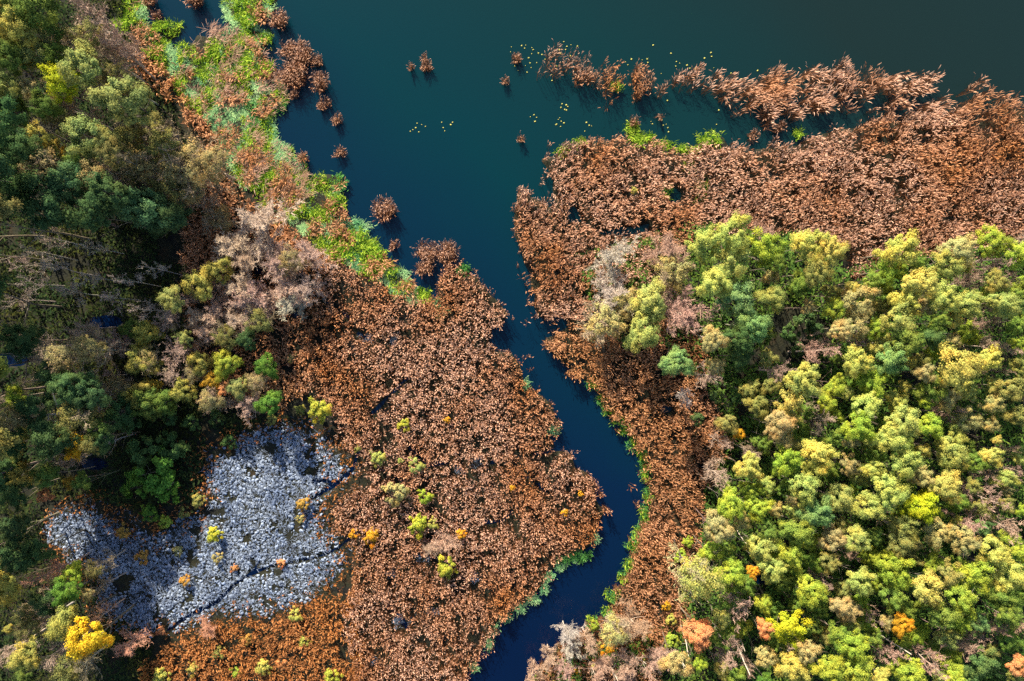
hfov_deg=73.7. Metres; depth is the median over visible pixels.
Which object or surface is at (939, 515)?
young tree
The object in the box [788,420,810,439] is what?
young tree
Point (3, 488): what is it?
leafy tree
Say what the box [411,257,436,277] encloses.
reed clump
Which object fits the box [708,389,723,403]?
bush
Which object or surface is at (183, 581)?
bush
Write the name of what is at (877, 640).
young tree
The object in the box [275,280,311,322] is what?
bare tree
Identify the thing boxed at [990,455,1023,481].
bare tree
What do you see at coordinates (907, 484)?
young tree
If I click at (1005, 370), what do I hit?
bare tree
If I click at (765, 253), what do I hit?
leafy tree
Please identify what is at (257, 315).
thin leaved tree
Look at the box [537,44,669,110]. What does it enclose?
reed spit
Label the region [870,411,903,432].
young tree
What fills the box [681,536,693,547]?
bush
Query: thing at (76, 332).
bare tree
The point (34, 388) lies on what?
leafy tree
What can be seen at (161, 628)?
bush
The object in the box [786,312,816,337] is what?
bush
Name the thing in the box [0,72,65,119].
leafy tree
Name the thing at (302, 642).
bush
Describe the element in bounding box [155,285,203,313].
leafy tree
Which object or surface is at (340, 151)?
reed clump
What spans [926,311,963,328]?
leafy tree
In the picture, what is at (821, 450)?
leafy tree
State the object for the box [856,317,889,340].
leafy tree
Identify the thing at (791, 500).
leafy tree
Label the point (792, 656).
leafy tree
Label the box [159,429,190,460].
bush
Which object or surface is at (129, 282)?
dead tree
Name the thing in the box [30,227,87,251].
dead tree
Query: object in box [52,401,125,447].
thin leaved tree
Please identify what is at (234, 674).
bush
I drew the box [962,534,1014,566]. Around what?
leafy tree
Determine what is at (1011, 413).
leafy tree
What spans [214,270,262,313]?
bare tree
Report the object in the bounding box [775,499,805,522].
young tree
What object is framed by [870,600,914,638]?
leafy tree
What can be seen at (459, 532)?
bush
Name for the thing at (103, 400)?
leafy tree
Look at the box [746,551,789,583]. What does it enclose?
leafy tree
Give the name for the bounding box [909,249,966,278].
leafy tree
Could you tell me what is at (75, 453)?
leafy tree
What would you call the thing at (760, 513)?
leafy tree
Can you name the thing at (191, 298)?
bare tree
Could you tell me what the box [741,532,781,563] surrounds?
leafy tree
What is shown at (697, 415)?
bush
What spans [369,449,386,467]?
bush
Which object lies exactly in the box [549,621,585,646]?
bare tree
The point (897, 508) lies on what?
young tree
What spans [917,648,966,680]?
leafy tree
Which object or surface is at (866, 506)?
bare tree
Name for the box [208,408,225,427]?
bush
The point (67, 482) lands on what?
leafy tree
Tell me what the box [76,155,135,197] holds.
thin leaved tree
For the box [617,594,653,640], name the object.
bare tree
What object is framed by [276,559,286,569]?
bush
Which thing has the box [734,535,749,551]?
leafy tree
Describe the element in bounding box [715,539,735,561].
young tree
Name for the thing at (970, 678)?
young tree
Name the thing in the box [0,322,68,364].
leafy tree
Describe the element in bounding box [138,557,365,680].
rust sedge
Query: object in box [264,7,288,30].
reed clump
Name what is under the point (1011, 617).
leafy tree
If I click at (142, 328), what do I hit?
leafy tree
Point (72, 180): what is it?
leafy tree
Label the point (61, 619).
leafy tree
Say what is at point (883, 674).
leafy tree
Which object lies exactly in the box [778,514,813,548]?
leafy tree
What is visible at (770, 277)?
leafy tree
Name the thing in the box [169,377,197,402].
leafy tree
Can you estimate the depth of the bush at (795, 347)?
97.36 m
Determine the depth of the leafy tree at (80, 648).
86.87 m
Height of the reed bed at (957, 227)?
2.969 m
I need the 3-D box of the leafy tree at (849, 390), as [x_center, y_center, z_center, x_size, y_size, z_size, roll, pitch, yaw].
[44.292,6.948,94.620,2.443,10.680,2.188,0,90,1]
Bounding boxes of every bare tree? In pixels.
[0,389,43,411]
[0,627,47,666]
[10,372,37,386]
[13,331,71,365]
[18,552,89,589]
[37,632,89,674]
[44,86,113,131]
[46,452,92,470]
[63,316,116,344]
[66,0,150,69]
[68,0,129,48]
[78,56,123,112]
[86,597,125,631]
[96,324,136,355]
[99,23,156,81]
[102,365,126,379]
[112,624,151,657]
[151,302,180,336]
[157,365,189,389]
[159,335,190,372]
[175,292,206,307]
[183,307,220,331]
[193,324,221,350]
[202,293,236,332]
[204,285,242,317]
[209,202,266,270]
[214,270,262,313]
[222,304,254,330]
[228,291,277,333]
[231,197,304,261]
[231,236,279,276]
[231,275,297,318]
[233,390,258,427]
[262,239,312,281]
[263,272,319,307]
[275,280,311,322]
[289,238,339,270]
[292,269,327,305]
[524,657,548,680]
[538,643,557,674]
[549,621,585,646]
[553,642,583,680]
[561,633,586,662]
[575,623,596,658]
[585,233,640,286]
[589,266,628,324]
[589,653,614,680]
[603,645,662,680]
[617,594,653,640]
[639,230,695,267]
[641,646,678,680]
[661,282,723,337]
[674,387,693,408]
[695,360,726,389]
[701,452,730,490]
[708,429,733,450]
[710,623,743,673]
[719,582,753,632]
[736,441,762,457]
[738,650,754,678]
[747,214,777,240]
[756,359,797,386]
[787,334,842,364]
[795,401,837,436]
[799,560,832,591]
[825,541,861,562]
[835,333,871,347]
[853,599,885,627]
[855,500,895,525]
[860,633,911,665]
[896,635,950,680]
[918,398,965,423]
[937,624,992,661]
[940,507,989,535]
[946,266,989,292]
[951,310,989,333]
[955,475,1013,512]
[960,459,999,487]
[961,332,999,352]
[962,336,1023,356]
[962,612,1012,638]
[965,244,1015,285]
[970,269,1020,287]
[973,314,1002,332]
[976,500,1023,544]
[977,443,1021,455]
[980,366,1016,377]
[985,605,1023,633]
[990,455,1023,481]
[1001,229,1023,251]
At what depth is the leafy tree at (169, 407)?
93.86 m
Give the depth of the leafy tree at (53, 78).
84.74 m
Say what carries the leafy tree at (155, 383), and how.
on the ground at (172, 246)
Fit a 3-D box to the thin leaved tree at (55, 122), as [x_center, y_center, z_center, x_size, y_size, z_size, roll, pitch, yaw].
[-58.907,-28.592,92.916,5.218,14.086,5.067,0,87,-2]
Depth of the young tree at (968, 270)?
91.76 m
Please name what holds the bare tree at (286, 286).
on the ground at (172, 246)
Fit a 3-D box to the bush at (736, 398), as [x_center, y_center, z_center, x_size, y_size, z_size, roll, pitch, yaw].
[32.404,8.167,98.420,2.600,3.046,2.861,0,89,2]
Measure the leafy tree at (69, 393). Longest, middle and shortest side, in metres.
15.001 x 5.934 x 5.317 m
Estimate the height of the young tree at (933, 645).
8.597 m
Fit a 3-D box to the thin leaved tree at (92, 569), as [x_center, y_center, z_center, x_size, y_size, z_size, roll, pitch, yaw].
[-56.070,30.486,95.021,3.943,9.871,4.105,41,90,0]
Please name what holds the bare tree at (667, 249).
on the ground at (172, 246)
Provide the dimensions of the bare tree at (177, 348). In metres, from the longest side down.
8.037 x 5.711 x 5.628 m
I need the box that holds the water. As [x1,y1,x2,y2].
[0,0,1023,680]
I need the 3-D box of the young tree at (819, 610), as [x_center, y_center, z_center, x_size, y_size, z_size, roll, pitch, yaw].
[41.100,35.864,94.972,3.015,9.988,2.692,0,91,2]
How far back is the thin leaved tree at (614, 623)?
93.56 m
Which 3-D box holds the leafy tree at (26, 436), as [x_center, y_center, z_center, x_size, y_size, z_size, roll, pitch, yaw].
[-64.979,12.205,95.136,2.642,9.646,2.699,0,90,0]
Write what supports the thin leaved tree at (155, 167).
on the ground at (172, 246)
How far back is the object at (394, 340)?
99.55 m
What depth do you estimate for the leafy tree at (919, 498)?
88.67 m
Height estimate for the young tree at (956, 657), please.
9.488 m
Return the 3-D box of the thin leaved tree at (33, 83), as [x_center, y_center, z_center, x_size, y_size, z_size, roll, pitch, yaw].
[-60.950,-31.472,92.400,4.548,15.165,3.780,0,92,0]
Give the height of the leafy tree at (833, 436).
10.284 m
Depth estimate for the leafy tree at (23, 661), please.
87.74 m
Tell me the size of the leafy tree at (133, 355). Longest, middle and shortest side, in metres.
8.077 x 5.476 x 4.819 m
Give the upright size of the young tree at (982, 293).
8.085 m
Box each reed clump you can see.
[130,0,157,10]
[148,10,162,19]
[183,0,204,8]
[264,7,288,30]
[274,35,314,71]
[274,59,309,90]
[289,86,299,99]
[295,151,308,162]
[308,71,330,94]
[310,53,322,66]
[316,96,331,110]
[331,110,342,125]
[332,145,347,157]
[370,194,398,223]
[388,238,400,251]
[405,62,414,71]
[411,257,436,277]
[412,238,438,267]
[420,58,433,73]
[432,239,459,267]
[501,76,508,85]
[510,52,521,64]
[516,130,524,142]
[629,114,639,126]
[747,128,760,139]
[773,121,787,132]
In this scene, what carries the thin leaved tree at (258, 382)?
on the ground at (172, 246)
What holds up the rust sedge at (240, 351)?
on the ground at (172, 246)
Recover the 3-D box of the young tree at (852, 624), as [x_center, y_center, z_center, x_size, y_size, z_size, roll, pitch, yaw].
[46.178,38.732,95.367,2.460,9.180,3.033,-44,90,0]
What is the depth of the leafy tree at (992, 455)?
90.22 m
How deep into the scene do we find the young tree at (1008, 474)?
91.05 m
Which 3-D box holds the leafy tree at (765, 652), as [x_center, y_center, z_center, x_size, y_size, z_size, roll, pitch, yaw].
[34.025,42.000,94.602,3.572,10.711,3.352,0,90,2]
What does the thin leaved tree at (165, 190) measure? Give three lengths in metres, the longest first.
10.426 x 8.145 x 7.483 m
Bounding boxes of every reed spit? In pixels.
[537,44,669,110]
[671,53,1023,143]
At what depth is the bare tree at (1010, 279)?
91.86 m
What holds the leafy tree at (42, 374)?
on the ground at (172, 246)
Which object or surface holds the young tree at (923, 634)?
on the ground at (172, 246)
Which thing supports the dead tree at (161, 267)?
on the ground at (172, 246)
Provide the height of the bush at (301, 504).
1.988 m
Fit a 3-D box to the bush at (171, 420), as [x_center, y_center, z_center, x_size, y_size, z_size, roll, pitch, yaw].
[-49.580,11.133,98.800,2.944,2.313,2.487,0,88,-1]
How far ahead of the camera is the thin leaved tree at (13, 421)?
88.03 m
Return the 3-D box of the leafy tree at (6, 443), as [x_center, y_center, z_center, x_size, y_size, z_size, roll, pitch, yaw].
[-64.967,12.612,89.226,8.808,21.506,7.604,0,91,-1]
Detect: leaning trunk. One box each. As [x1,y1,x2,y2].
[626,651,650,668]
[728,622,749,674]
[880,635,911,654]
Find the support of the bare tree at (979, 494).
on the ground at (172, 246)
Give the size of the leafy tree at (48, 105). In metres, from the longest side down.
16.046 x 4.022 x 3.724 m
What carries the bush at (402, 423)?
on the ground at (172, 246)
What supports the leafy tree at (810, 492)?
on the ground at (172, 246)
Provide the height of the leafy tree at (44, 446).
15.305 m
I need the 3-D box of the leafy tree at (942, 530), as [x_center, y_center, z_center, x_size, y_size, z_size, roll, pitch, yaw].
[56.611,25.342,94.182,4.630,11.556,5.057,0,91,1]
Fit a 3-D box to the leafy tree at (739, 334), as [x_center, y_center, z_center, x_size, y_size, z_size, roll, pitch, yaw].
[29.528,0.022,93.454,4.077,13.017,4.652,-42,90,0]
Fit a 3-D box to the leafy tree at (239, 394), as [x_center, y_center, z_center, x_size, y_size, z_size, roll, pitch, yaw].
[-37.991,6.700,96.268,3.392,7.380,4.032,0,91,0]
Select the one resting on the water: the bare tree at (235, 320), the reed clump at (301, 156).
the reed clump at (301, 156)
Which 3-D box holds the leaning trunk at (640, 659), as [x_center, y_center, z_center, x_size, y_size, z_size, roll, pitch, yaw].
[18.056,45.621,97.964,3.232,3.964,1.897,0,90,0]
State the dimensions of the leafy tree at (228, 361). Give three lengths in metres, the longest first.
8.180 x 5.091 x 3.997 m
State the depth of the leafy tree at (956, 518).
92.05 m
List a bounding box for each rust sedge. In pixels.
[128,0,441,315]
[128,50,321,275]
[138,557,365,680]
[176,213,328,413]
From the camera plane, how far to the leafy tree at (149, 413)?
93.41 m
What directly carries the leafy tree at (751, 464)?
on the ground at (172, 246)
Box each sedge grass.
[122,0,439,318]
[138,31,593,567]
[532,174,708,680]
[553,76,804,172]
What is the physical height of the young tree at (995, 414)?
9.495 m
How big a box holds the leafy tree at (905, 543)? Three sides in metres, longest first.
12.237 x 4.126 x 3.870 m
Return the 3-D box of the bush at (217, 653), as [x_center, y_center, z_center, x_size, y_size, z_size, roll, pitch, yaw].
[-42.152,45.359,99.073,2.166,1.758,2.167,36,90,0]
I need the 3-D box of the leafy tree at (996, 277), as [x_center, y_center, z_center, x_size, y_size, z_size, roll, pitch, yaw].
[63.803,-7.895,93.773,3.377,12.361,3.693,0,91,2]
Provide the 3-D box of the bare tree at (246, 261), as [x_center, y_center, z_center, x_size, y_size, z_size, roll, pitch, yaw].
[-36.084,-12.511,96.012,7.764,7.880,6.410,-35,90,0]
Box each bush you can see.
[115,522,130,538]
[120,465,148,499]
[126,435,161,469]
[128,445,174,498]
[133,550,147,564]
[138,502,159,522]
[140,469,179,504]
[151,667,171,680]
[155,624,165,634]
[158,410,177,425]
[158,514,172,527]
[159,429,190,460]
[171,546,182,557]
[179,506,192,518]
[179,574,190,587]
[180,413,200,430]
[185,661,199,678]
[192,493,206,508]
[194,613,217,637]
[206,526,224,542]
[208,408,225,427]
[211,552,223,564]
[212,645,226,659]
[219,434,237,449]
[229,666,242,678]
[230,563,238,572]
[239,633,252,645]
[255,658,272,675]
[265,414,277,425]
[275,656,287,670]
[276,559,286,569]
[286,353,296,363]
[288,606,302,621]
[295,405,305,415]
[295,514,304,523]
[296,497,309,511]
[299,635,311,646]
[307,396,332,425]
[324,668,343,680]
[348,528,360,538]
[354,445,361,452]
[362,526,378,548]
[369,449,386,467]
[380,482,410,507]
[396,418,409,432]
[407,513,427,540]
[408,457,426,473]
[418,489,434,504]
[421,543,439,555]
[427,516,438,528]
[430,527,461,552]
[437,554,457,580]
[443,416,450,423]
[455,529,466,540]
[560,509,567,516]
[573,665,581,674]
[590,619,599,630]
[600,639,614,655]
[617,333,633,348]
[631,186,637,194]
[647,258,657,268]
[661,601,670,610]
[663,632,681,648]
[665,613,676,624]
[674,548,688,563]
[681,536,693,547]
[689,412,703,426]
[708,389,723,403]
[729,388,745,405]
[779,321,797,340]
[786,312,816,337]
[789,339,807,358]
[805,323,825,344]
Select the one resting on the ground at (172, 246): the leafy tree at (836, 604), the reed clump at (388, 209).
the leafy tree at (836, 604)
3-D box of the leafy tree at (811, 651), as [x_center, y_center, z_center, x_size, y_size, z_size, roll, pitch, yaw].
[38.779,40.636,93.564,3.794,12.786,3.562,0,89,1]
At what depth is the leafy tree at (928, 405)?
90.02 m
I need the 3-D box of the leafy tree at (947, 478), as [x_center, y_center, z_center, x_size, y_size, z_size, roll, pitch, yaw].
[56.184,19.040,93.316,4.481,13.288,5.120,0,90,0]
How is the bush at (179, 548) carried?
on the ground at (172, 246)
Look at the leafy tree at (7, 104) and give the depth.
79.53 m
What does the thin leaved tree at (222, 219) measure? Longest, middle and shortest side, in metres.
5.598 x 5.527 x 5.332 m
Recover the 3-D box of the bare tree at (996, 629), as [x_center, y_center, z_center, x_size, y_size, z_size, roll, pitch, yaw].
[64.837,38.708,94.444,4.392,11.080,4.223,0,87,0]
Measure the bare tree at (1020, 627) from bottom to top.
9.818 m
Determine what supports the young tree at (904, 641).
on the ground at (172, 246)
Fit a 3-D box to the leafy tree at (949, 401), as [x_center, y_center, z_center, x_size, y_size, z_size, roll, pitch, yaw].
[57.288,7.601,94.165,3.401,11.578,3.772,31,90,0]
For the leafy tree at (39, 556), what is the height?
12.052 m
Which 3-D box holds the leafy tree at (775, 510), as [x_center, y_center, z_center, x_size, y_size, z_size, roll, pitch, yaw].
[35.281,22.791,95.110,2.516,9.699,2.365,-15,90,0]
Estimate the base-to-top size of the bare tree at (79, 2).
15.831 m
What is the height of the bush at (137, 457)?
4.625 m
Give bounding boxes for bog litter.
[42,424,353,638]
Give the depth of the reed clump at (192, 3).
99.00 m
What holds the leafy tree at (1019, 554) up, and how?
on the ground at (172, 246)
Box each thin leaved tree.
[0,392,58,434]
[10,587,70,629]
[10,601,74,643]
[14,77,91,118]
[17,142,105,201]
[35,21,107,72]
[39,331,114,383]
[41,101,93,145]
[46,644,107,680]
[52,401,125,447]
[64,15,147,83]
[67,323,132,373]
[75,433,136,457]
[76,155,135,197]
[80,572,126,602]
[82,548,126,579]
[89,135,158,178]
[96,56,158,104]
[100,371,134,411]
[111,116,152,155]
[119,141,168,188]
[126,341,169,376]
[135,111,181,151]
[139,166,194,210]
[143,120,209,165]
[146,151,187,190]
[157,129,234,200]
[176,180,224,209]
[182,364,210,385]
[189,143,235,190]
[196,379,239,414]
[199,201,236,236]
[209,319,243,352]
[241,303,278,332]
[244,371,269,397]
[271,240,315,284]
[575,297,630,347]
[595,284,637,322]
[597,611,633,648]
[647,253,694,299]
[663,538,731,607]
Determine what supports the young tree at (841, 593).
on the ground at (172, 246)
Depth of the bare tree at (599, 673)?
95.61 m
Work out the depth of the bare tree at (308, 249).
95.07 m
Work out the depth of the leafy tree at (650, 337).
92.03 m
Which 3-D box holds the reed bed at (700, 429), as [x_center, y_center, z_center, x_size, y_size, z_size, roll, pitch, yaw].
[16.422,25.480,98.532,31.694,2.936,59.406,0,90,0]
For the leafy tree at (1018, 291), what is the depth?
89.50 m
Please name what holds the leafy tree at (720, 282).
on the ground at (172, 246)
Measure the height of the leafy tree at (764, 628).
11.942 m
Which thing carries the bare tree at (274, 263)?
on the ground at (172, 246)
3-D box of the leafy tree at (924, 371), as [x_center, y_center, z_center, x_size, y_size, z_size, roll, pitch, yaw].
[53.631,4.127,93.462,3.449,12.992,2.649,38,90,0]
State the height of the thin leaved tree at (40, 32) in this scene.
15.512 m
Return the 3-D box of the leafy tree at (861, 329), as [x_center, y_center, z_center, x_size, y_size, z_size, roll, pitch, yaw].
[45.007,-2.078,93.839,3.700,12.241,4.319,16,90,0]
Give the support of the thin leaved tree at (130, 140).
on the ground at (172, 246)
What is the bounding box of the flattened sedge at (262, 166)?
[170,19,317,210]
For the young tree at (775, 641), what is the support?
on the ground at (172, 246)
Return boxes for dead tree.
[0,255,59,272]
[0,295,56,309]
[14,269,66,297]
[19,237,78,270]
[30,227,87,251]
[38,254,98,276]
[51,282,101,306]
[73,237,123,254]
[74,267,123,288]
[99,289,142,314]
[108,272,160,286]
[127,299,164,321]
[138,262,184,278]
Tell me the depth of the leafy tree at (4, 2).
84.04 m
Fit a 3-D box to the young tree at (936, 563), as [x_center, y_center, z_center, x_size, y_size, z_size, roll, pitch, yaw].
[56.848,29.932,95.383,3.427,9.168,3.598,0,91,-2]
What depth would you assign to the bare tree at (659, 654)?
95.61 m
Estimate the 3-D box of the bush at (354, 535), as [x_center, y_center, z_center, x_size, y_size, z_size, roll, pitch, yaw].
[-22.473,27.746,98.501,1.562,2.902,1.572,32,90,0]
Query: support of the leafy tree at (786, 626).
on the ground at (172, 246)
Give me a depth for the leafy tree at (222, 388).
94.73 m
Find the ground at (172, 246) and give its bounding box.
[0,0,1023,680]
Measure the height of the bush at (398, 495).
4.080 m
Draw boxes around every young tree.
[704,598,731,631]
[707,647,730,680]
[708,619,734,650]
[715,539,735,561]
[717,583,743,610]
[719,656,747,680]
[725,608,752,638]
[732,570,756,596]
[746,434,772,455]
[748,327,776,349]
[753,593,771,616]
[754,618,787,651]
[755,591,783,620]
[767,538,785,561]
[772,478,792,495]
[774,572,797,594]
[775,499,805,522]
[780,436,804,451]
[781,561,802,577]
[783,591,804,613]
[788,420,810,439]
[789,544,822,575]
[789,602,824,635]
[792,404,814,422]
[796,586,829,618]
[801,532,823,553]
[804,617,837,648]
[805,458,838,477]
[811,284,843,303]
[814,408,846,423]
[816,344,845,363]
[822,574,856,599]
[828,373,855,387]
[828,482,858,500]
[828,606,861,636]
[832,513,852,534]
[834,649,851,666]
[839,468,869,487]
[840,587,869,614]
[851,565,883,591]
[854,610,879,631]
[855,445,887,462]
[856,543,879,568]
[862,433,881,449]
[863,627,883,649]
[870,283,895,296]
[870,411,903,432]
[871,297,892,320]
[872,646,907,677]
[875,488,908,516]
[878,621,914,653]
[880,590,922,624]
[884,544,925,569]
[888,437,915,451]
[890,475,915,491]
[891,570,919,593]
[891,614,931,647]
[912,656,947,680]
[915,504,946,518]
[915,550,944,574]
[918,633,946,659]
[919,616,962,650]
[921,336,955,362]
[925,547,962,570]
[930,647,963,673]
[935,435,976,453]
[939,319,983,345]
[941,492,971,512]
[944,513,995,537]
[946,602,990,632]
[947,257,972,273]
[951,497,995,521]
[953,665,978,680]
[962,284,996,307]
[965,451,990,472]
[966,635,1002,659]
[967,492,1015,514]
[972,403,1007,420]
[974,375,1004,393]
[978,469,1020,487]
[986,576,1023,603]
[990,446,1023,465]
[997,668,1022,680]
[998,529,1022,552]
[1010,275,1023,290]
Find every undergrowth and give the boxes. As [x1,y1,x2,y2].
[0,0,302,680]
[552,218,1023,680]
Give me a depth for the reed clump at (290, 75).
98.63 m
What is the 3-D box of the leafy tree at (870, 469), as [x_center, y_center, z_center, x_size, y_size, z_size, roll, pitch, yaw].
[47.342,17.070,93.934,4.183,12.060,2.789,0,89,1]
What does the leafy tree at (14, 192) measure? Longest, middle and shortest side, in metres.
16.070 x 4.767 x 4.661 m
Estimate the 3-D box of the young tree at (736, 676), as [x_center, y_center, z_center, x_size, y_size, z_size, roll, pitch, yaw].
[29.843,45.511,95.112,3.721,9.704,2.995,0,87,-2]
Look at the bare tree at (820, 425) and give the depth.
91.89 m
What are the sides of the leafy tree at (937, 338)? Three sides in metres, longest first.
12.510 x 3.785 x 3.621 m
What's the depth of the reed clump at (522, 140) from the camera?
99.11 m
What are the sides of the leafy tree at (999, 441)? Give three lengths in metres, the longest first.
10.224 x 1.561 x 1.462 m
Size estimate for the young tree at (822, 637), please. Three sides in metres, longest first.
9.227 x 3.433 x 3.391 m
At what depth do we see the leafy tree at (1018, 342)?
90.42 m
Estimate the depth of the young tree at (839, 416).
91.78 m
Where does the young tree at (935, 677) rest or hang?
on the ground at (172, 246)
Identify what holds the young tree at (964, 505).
on the ground at (172, 246)
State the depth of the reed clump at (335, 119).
99.17 m
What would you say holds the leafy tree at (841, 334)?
on the ground at (172, 246)
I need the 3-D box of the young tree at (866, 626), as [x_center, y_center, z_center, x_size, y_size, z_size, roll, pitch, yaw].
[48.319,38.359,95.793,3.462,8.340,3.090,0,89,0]
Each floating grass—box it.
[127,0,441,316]
[469,375,600,672]
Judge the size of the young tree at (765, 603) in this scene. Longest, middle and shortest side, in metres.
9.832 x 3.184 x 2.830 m
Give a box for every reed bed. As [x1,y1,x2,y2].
[287,250,612,680]
[511,106,1023,324]
[535,312,737,680]
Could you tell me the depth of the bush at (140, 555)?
98.50 m
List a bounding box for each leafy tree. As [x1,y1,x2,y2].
[0,0,69,40]
[0,1,68,59]
[0,4,61,52]
[0,32,50,74]
[0,38,83,101]
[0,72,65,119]
[0,94,81,158]
[0,145,82,196]
[0,155,45,186]
[0,176,39,218]
[0,193,44,216]
[0,195,89,251]
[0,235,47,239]
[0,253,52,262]
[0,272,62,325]
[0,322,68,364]
[0,352,59,385]
[0,384,45,397]
[0,412,60,460]
[0,426,30,457]
[0,457,38,483]
[0,457,56,493]
[0,474,59,514]
[0,511,59,563]
[0,511,63,549]
[0,533,65,575]
[0,562,65,606]
[1,95,70,142]
[1,606,47,634]
[2,0,114,61]
[2,174,78,207]
[2,439,54,463]
[3,127,74,170]
[3,384,56,410]
[4,460,64,488]
[6,622,75,671]
[11,390,63,431]
[11,645,66,680]
[15,165,119,231]
[17,35,90,89]
[20,427,34,439]
[20,529,85,567]
[24,118,67,144]
[27,420,105,464]
[28,88,95,136]
[28,462,95,488]
[28,579,91,617]
[30,356,101,385]
[36,487,66,501]
[37,60,124,116]
[40,41,97,76]
[40,593,117,642]
[43,138,100,163]
[45,366,129,413]
[47,159,119,199]
[49,567,111,607]
[56,36,118,88]
[57,145,107,169]
[59,430,89,462]
[59,550,114,583]
[60,112,133,163]
[62,142,127,177]
[62,472,108,491]
[63,604,135,661]
[70,195,144,232]
[71,376,115,411]
[71,469,121,490]
[82,169,145,218]
[82,415,136,440]
[83,74,178,137]
[87,425,142,455]
[92,124,136,152]
[101,389,142,435]
[112,184,174,229]
[118,317,146,339]
[120,377,158,410]
[121,81,168,121]
[124,344,164,375]
[128,386,166,417]
[130,392,166,420]
[132,319,165,345]
[143,188,193,240]
[146,379,170,391]
[148,389,181,415]
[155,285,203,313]
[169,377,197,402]
[173,329,200,349]
[180,264,219,301]
[186,350,216,376]
[200,369,223,389]
[206,256,238,284]
[211,348,244,382]
[218,383,230,395]
[226,375,247,402]
[233,327,258,350]
[253,352,278,379]
[253,390,283,415]
[622,311,661,355]
[628,275,670,324]
[656,627,694,677]
[657,345,697,376]
[677,604,714,654]
[683,223,722,265]
[686,640,708,670]
[691,264,732,298]
[693,506,735,542]
[693,535,724,560]
[697,324,730,352]
[697,357,726,378]
[704,482,746,520]
[707,209,751,261]
[710,548,746,586]
[711,414,739,434]
[712,247,752,282]
[713,322,755,353]
[714,277,758,318]
[717,345,754,372]
[724,312,773,343]
[724,450,765,481]
[727,476,766,501]
[727,511,752,531]
[729,379,759,398]
[729,429,745,438]
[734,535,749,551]
[736,496,774,525]
[738,396,769,420]
[738,555,760,580]
[740,649,772,680]
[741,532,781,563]
[744,225,790,268]
[744,285,787,313]
[745,605,774,640]
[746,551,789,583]
[747,377,782,394]
[747,633,779,669]
[748,409,797,440]
[750,251,788,273]
[751,266,780,284]
[751,429,793,449]
[752,347,779,367]
[754,443,803,477]
[754,520,778,540]
[756,476,775,498]
[757,495,782,518]
[761,596,815,650]
[764,382,804,423]
[773,491,798,508]
[773,645,810,680]
[774,359,824,399]
[774,471,822,507]
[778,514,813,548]
[778,540,804,572]
[780,268,818,297]
[780,621,824,665]
[782,251,836,288]
[784,297,816,314]
[785,228,829,263]
[786,494,837,526]
[788,462,814,476]
[791,437,841,475]
[792,633,844,680]
[793,232,850,269]
[795,571,831,607]
[810,389,837,414]
[811,428,841,445]
[811,612,854,653]
[813,296,843,319]
[813,523,847,551]
[814,318,852,342]
[815,408,880,442]
[815,589,852,617]
[816,344,876,378]
[816,450,862,475]
[816,482,855,515]
[817,371,846,398]
[818,281,860,292]
[819,551,842,575]
[820,617,870,664]
[824,313,870,340]
[824,433,860,448]
[826,594,863,622]
[828,386,855,400]
[828,390,883,421]
[829,283,881,325]
[829,489,885,521]
[829,559,877,596]
[833,524,871,553]
[839,269,886,288]
[839,458,888,479]
[839,652,875,680]
[842,472,911,512]
[845,340,910,376]
[847,332,892,361]
[852,522,883,545]
[854,370,888,401]
[856,253,909,286]
[856,301,918,337]
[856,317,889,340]
[856,448,926,480]
[858,571,909,616]
[859,228,923,269]
[861,551,917,591]
[864,421,912,452]
[864,526,918,557]
[865,327,925,358]
[865,404,925,440]
[867,546,901,576]
[869,665,890,680]
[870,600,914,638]
[874,356,917,368]
[875,390,908,413]
[875,615,893,633]
[880,288,922,319]
[880,515,920,542]
[882,649,925,680]
[883,363,937,384]
[883,379,912,392]
[886,296,933,315]
[886,465,935,487]
[888,530,923,551]
[889,373,947,402]
[890,324,946,349]
[892,397,936,410]
[897,265,942,301]
[898,278,961,314]
[899,468,965,504]
[899,486,942,525]
[899,589,962,630]
[900,413,943,439]
[901,568,943,608]
[902,515,954,553]
[903,340,990,392]
[905,352,933,368]
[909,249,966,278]
[909,256,925,271]
[909,434,972,469]
[910,386,963,413]
[910,569,978,619]
[912,436,954,451]
[913,443,931,456]
[914,311,950,330]
[917,520,982,556]
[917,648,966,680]
[921,556,967,592]
[923,457,969,472]
[924,231,976,269]
[924,549,995,595]
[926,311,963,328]
[926,469,982,494]
[930,423,971,445]
[931,405,983,432]
[933,331,962,347]
[933,632,1003,678]
[936,600,976,638]
[937,288,982,319]
[949,515,962,526]
[952,379,978,402]
[953,572,1021,613]
[956,551,1023,593]
[959,586,1023,630]
[961,222,1015,261]
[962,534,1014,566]
[963,415,1000,432]
[964,291,1023,319]
[965,267,1012,293]
[967,432,1001,444]
[968,391,1006,413]
[972,404,1023,427]
[972,479,1016,497]
[973,343,1004,372]
[974,240,1023,271]
[975,377,1023,404]
[975,446,1004,468]
[975,533,1023,563]
[976,638,1023,677]
[983,336,1023,355]
[989,358,1023,378]
[990,626,1023,653]
[991,312,1023,335]
[997,280,1023,302]
[1001,503,1023,515]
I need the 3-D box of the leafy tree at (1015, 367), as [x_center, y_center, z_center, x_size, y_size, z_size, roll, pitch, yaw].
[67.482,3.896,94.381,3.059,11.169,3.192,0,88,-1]
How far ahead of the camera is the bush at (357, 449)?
97.34 m
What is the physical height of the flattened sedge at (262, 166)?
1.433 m

